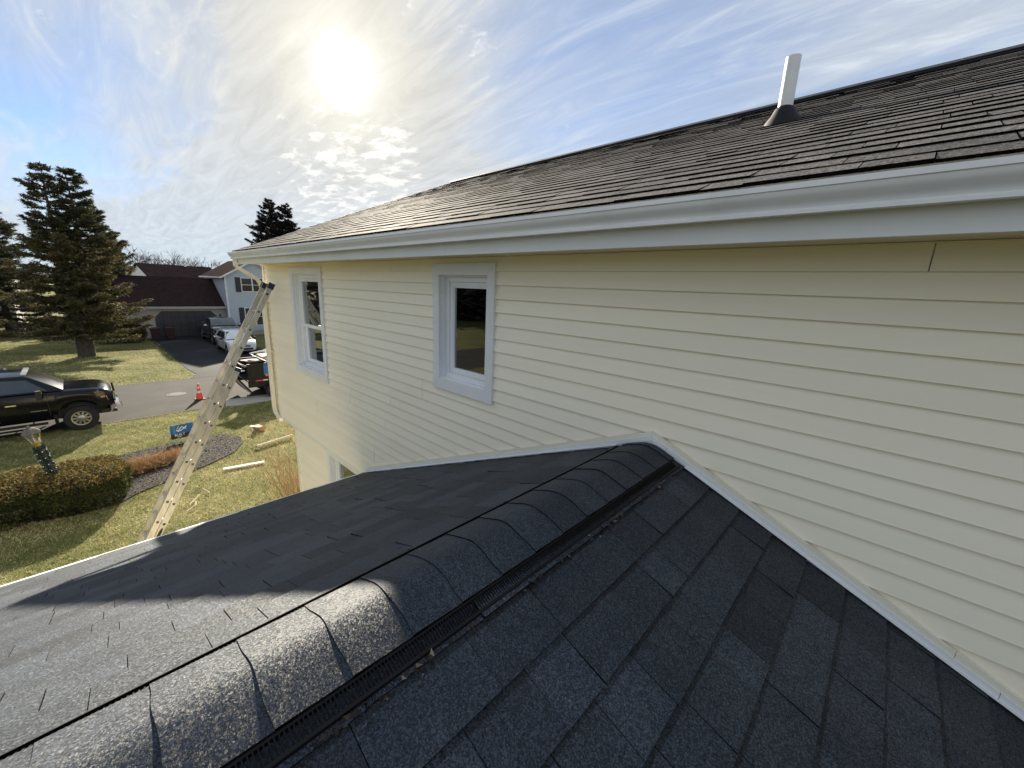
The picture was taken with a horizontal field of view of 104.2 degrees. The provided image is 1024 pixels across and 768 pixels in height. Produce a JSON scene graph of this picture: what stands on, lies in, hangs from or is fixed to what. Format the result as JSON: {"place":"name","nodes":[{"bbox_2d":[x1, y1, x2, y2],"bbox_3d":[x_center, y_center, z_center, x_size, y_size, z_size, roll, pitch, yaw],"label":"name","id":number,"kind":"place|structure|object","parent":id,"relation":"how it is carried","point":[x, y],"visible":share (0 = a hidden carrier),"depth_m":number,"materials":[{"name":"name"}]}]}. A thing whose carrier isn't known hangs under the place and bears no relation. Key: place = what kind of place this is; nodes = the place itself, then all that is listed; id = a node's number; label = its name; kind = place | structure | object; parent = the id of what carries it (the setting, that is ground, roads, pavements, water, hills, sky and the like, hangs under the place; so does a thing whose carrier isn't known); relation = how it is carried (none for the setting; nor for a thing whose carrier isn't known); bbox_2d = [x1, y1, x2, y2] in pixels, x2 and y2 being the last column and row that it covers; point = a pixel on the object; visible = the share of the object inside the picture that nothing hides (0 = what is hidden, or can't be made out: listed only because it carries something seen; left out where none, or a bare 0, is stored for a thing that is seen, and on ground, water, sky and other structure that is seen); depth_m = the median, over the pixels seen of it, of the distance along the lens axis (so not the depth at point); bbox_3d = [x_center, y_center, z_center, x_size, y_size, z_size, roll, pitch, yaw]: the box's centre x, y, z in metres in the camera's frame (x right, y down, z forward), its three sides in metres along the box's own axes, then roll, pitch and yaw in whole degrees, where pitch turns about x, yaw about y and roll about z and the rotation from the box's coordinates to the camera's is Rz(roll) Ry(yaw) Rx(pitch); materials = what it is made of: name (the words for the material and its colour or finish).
{"place":"outdoors","nodes":[
{"label":"outdoors","id":0,"kind":"place"},
{"bbox_2d":[0,298,11,324],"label":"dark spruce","id":1,"kind":"object","parent":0,"point":[2,302],"visible":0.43,"depth_m":30.16,"materials":[{"name":"green plant"}]},
{"bbox_2d":[0,257,23,326],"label":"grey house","id":2,"kind":"structure","parent":0,"point":[18,311],"depth_m":38.35,"materials":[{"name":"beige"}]},
{"bbox_2d":[91,322,120,343],"bbox_3d":[-30.848,-3.917,30.318,1.981,1.753,2.139,15,18,42],"label":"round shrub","id":3,"kind":"object","parent":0,"point":[106,336],"visible":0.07,"depth_m":30.03,"materials":[{"name":"green plant"}]},
{"bbox_2d":[0,376,266,439],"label":"road","id":4,"kind":"structure","parent":0,"point":[144,400],"depth_m":17.29,"materials":[{"name":"grey asphalt"}]},
{"bbox_2d":[0,368,122,430],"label":"pickup truck","id":5,"kind":"object","parent":4,"relation":"on","point":[27,395],"visible":1,"depth_m":13.11,"materials":[{"name":"black metal"}]},
{"bbox_2d":[166,392,185,395],"bbox_3d":[-15.327,0.470,18.218,0.740,0.032,0.740,15,18,42],"label":"manhole cover","id":6,"kind":"object","parent":4,"relation":"on","point":[176,394],"visible":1,"depth_m":18.18,"materials":[{"name":"metal"}]},
{"bbox_2d":[194,384,205,400],"bbox_3d":[-13.771,0.326,17.540,0.360,0.710,0.360,15,18,42],"label":"traffic cone","id":7,"kind":"object","parent":4,"relation":"on","point":[199,395],"visible":1,"depth_m":17.49,"materials":[{"name":"plastic"}]},
{"bbox_2d":[231,357,270,395],"bbox_3d":[-10.611,-0.600,20.023,2.100,1.608,5.975,15,18,42],"label":"dump trailer","id":8,"kind":"object","parent":4,"relation":"on","point":[254,374],"visible":0.12,"depth_m":17.94,"materials":[{"name":"black metal"}]},
{"bbox_2d":[239,358,262,361],"bbox_3d":[-11.863,-1.069,18.244,0.500,0.071,0.900,13,10,12],"label":"scrap piece","id":9,"kind":"object","parent":8,"relation":"in","point":[252,360],"visible":0.97,"depth_m":18.21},
{"bbox_2d":[256,353,266,361],"bbox_3d":[-11.433,-1.401,19.512,0.900,0.198,1.600,19,23,34],"label":"scrap piece","id":10,"kind":"object","parent":8,"relation":"in","point":[263,356],"visible":0.26,"depth_m":18.99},
{"bbox_2d":[0,279,299,585],"bbox_3d":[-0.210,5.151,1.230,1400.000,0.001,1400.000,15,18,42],"label":"ground","id":11,"kind":"structure","parent":0,"point":[259,339],"depth_m":11.63,"materials":[{"name":"green plant"}]},
{"bbox_2d":[0,212,52,336],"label":"dark spruce","id":12,"kind":"object","parent":11,"relation":"on","point":[7,279],"visible":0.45,"depth_m":32.75,"materials":[{"name":"green plant"}]},
{"bbox_2d":[11,326,57,336],"bbox_3d":[-37.694,-4.578,33.419,0.160,1.000,5.295,15,18,42],"label":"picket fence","id":13,"kind":"object","parent":11,"relation":"on","point":[13,328],"visible":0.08,"depth_m":31.91,"materials":[{"name":"brown wood"}]},
{"bbox_2d":[0,161,155,356],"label":"double spruce","id":14,"kind":"object","parent":11,"relation":"on","point":[64,251],"visible":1,"depth_m":23.77,"materials":[{"name":"green plant"}]},
{"bbox_2d":[0,335,193,384],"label":"verge grass","id":15,"kind":"structure","parent":11,"relation":"on","point":[81,362],"depth_m":24.45,"materials":[{"name":"green plant"}]},
{"bbox_2d":[65,226,137,319],"bbox_3d":[-35.658,-8.979,34.476,5.010,9.254,5.920,15,18,42],"label":"bushy fir","id":16,"kind":"object","parent":11,"relation":"on","point":[122,271],"visible":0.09,"depth_m":34.65,"materials":[{"name":"green plant"}]},
{"bbox_2d":[17,247,205,294],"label":"distant woods","id":17,"kind":"object","parent":11,"relation":"on","point":[130,264],"visible":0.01,"depth_m":90.38,"materials":[{"name":"plant"}]},
{"bbox_2d":[0,433,242,525],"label":"mulch bed","id":18,"kind":"object","parent":11,"relation":"on","point":[231,448],"visible":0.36,"depth_m":11.07,"materials":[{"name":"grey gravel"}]},
{"bbox_2d":[20,426,71,503],"bbox_3d":[-10.370,1.861,8.941,0.330,2.040,0.286,6,22,33],"label":"lamp post","id":19,"kind":"object","parent":18,"relation":"on","point":[45,459],"visible":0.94,"depth_m":8.80,"materials":[{"name":"black metal"}]},
{"bbox_2d":[0,453,133,533],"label":"box hedge","id":20,"kind":"object","parent":18,"relation":"on","point":[36,489],"visible":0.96,"depth_m":8.81,"materials":[{"name":"green plant"}]},
{"bbox_2d":[127,445,181,475],"bbox_3d":[-10.228,2.222,11.293,1.367,0.763,2.304,5,14,12],"label":"dry grass clump","id":21,"kind":"object","parent":18,"relation":"on","point":[139,464],"visible":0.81,"depth_m":11.25,"materials":[{"name":"brown plant"}]},
{"bbox_2d":[117,323,148,342],"bbox_3d":[-29.770,-4.021,31.200,1.947,1.750,2.015,15,18,42],"label":"round shrub","id":22,"kind":"object","parent":11,"relation":"on","point":[144,332],"visible":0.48,"depth_m":31.06,"materials":[{"name":"green plant"}]},
{"bbox_2d":[0,425,290,572],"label":"fallen leaves","id":23,"kind":"object","parent":11,"relation":"on","point":[150,495],"visible":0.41,"depth_m":9.42,"materials":[{"name":"brown plant"}]},
{"bbox_2d":[130,252,162,263],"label":"bare tree","id":24,"kind":"object","parent":11,"relation":"on","point":[147,259],"visible":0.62,"depth_m":62.63,"materials":[{"name":"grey plant"}]},
{"bbox_2d":[140,249,190,264],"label":"bare tree","id":25,"kind":"object","parent":11,"relation":"on","point":[165,258],"visible":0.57,"depth_m":68.30,"materials":[{"name":"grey plant"}]},
{"bbox_2d":[169,422,192,440],"bbox_3d":[-10.755,1.598,13.015,0.016,0.600,0.600,12,16,35],"label":"yard sign","id":26,"kind":"object","parent":11,"relation":"on","point":[179,431],"visible":0.98,"depth_m":12.96,"materials":[{"name":"plastic"}]},
{"bbox_2d":[171,258,203,265],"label":"bare tree","id":27,"kind":"object","parent":11,"relation":"on","point":[188,261],"visible":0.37,"depth_m":67.42,"materials":[{"name":"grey plant"}]},
{"bbox_2d":[113,261,263,337],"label":"blue grey house","id":28,"kind":"structure","parent":11,"relation":"on","point":[183,306],"depth_m":36.25,"materials":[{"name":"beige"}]},
{"bbox_2d":[155,311,216,337],"bbox_3d":[-28.877,-5.378,35.581,0.031,2.250,4.380,15,18,42],"label":"garage door","id":29,"kind":"structure","parent":28,"relation":"in","point":[185,323],"depth_m":35.28,"materials":[{"name":"black plastic"}]},
{"bbox_2d":[136,282,274,542],"bbox_3d":[-4.905,1.130,6.013,0.490,5.276,2.749,15,18,42],"label":"extension ladder","id":30,"kind":"object","parent":11,"relation":"on","point":[168,494],"visible":0.84,"depth_m":6.02,"materials":[{"name":"metal"}]},
{"bbox_2d":[194,257,221,268],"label":"bare tree","id":31,"kind":"object","parent":11,"relation":"on","point":[207,263],"visible":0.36,"depth_m":68.88,"materials":[{"name":"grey plant"}]},
{"bbox_2d":[223,461,263,470],"bbox_3d":[-7.709,2.346,11.480,0.981,0.040,0.100,-7,16,-34],"label":"white board","id":32,"kind":"object","parent":11,"relation":"on","point":[240,466],"visible":1,"depth_m":11.43,"materials":[{"name":"white wood"}]},
{"bbox_2d":[225,394,270,405],"bbox_3d":[-10.134,0.513,19.412,1.250,0.250,6.500,15,18,42],"label":"driveway apron","id":33,"kind":"object","parent":11,"relation":"on","point":[248,400],"visible":0.18,"depth_m":17.73,"materials":[{"name":"concrete"}]},
{"bbox_2d":[253,421,265,430],"bbox_3d":[-9.059,1.524,14.261,0.330,0.260,0.460,7,14,20],"label":"cardboard box","id":34,"kind":"object","parent":11,"relation":"on","point":[260,426],"visible":1,"depth_m":14.24,"materials":[{"name":"brown cardboard"}]},
{"bbox_2d":[241,409,299,502],"bbox_3d":[-4.823,1.858,8.639,2.768,2.606,2.432,5,14,9],"label":"twiggy shrub","id":35,"kind":"object","parent":11,"relation":"on","point":[287,486],"visible":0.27,"depth_m":8.59,"materials":[{"name":"brown plant"}]},
{"bbox_2d":[244,197,300,244],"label":"roofline spruce","id":36,"kind":"object","parent":11,"relation":"on","point":[278,227],"visible":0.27,"depth_m":68.52,"materials":[{"name":"green plant"}]},
{"bbox_2d":[256,434,292,447],"bbox_3d":[-7.848,1.890,13.218,0.110,0.110,1.188,9,15,28],"label":"tan post","id":37,"kind":"object","parent":11,"relation":"on","point":[274,441],"visible":0.82,"depth_m":13.15,"materials":[{"name":"beige wood"}]},
{"bbox_2d":[0,43,1023,767],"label":"cream house","id":38,"kind":"structure","parent":11,"relation":"on","point":[782,341],"depth_m":1.60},
{"bbox_2d":[288,267,329,383],"bbox_3d":[-2.879,-0.874,5.768,1.160,1.553,0.160,15,18,42],"label":"window","id":39,"kind":"structure","parent":38,"relation":"in","point":[307,297],"depth_m":5.89,"materials":[{"name":"white plastic"}]},
{"bbox_2d":[326,451,357,482],"bbox_3d":[-2.376,1.780,5.852,1.060,1.535,0.160,15,18,42],"label":"window","id":40,"kind":"structure","parent":38,"relation":"in","point":[337,470],"depth_m":5.97,"materials":[{"name":"white plastic"}]},
{"bbox_2d":[432,263,497,404],"bbox_3d":[-0.381,-0.456,3.431,0.792,1.108,0.160,15,18,42],"label":"window","id":41,"kind":"structure","parent":38,"relation":"in","point":[464,314],"depth_m":3.46,"materials":[{"name":"white plastic"}]},
{"bbox_2d":[306,474,947,767],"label":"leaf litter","id":42,"kind":"object","parent":38,"relation":"on","point":[357,713],"visible":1,"depth_m":0.99,"materials":[{"name":"brown plant"}]},
{"bbox_2d":[128,263,211,277],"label":"white gable house","id":43,"kind":"structure","parent":0,"point":[162,270],"depth_m":53.91,"materials":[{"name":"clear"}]},
{"bbox_2d":[147,336,265,378],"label":"neighbour driveway","id":44,"kind":"structure","parent":0,"point":[199,356],"depth_m":28.02,"materials":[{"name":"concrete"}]},
{"bbox_2d":[149,327,160,339],"bbox_3d":[-29.416,-4.148,32.901,0.727,1.060,0.660,15,18,42],"label":"trash bin","id":45,"kind":"object","parent":44,"relation":"on","point":[155,333],"visible":0.96,"depth_m":32.70,"materials":[{"name":"red plastic"}]},
{"bbox_2d":[164,327,174,338],"bbox_3d":[-28.769,-4.281,33.570,0.727,1.060,0.660,15,18,42],"label":"trash bin","id":46,"kind":"object","parent":44,"relation":"on","point":[170,332],"visible":1,"depth_m":33.37,"materials":[{"name":"red plastic"}]},
{"bbox_2d":[198,317,240,343],"bbox_3d":[-24.664,-4.649,33.683,6.126,2.012,2.540,15,18,42],"label":"pickup truck","id":47,"kind":"object","parent":44,"relation":"on","point":[209,326],"visible":0.59,"depth_m":32.52,"materials":[{"name":"black metal"}]},
{"bbox_2d":[215,328,256,353],"bbox_3d":[-20.415,-3.231,29.442,4.342,1.562,2.200,15,18,42],"label":"white car","id":48,"kind":"object","parent":44,"relation":"on","point":[225,338],"visible":0.79,"depth_m":28.59,"materials":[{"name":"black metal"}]},
{"bbox_2d":[0,0,1023,272],"label":"sky","id":49,"kind":"structure","parent":0,"point":[179,118],"materials":[{"name":"blue"}]}
]}

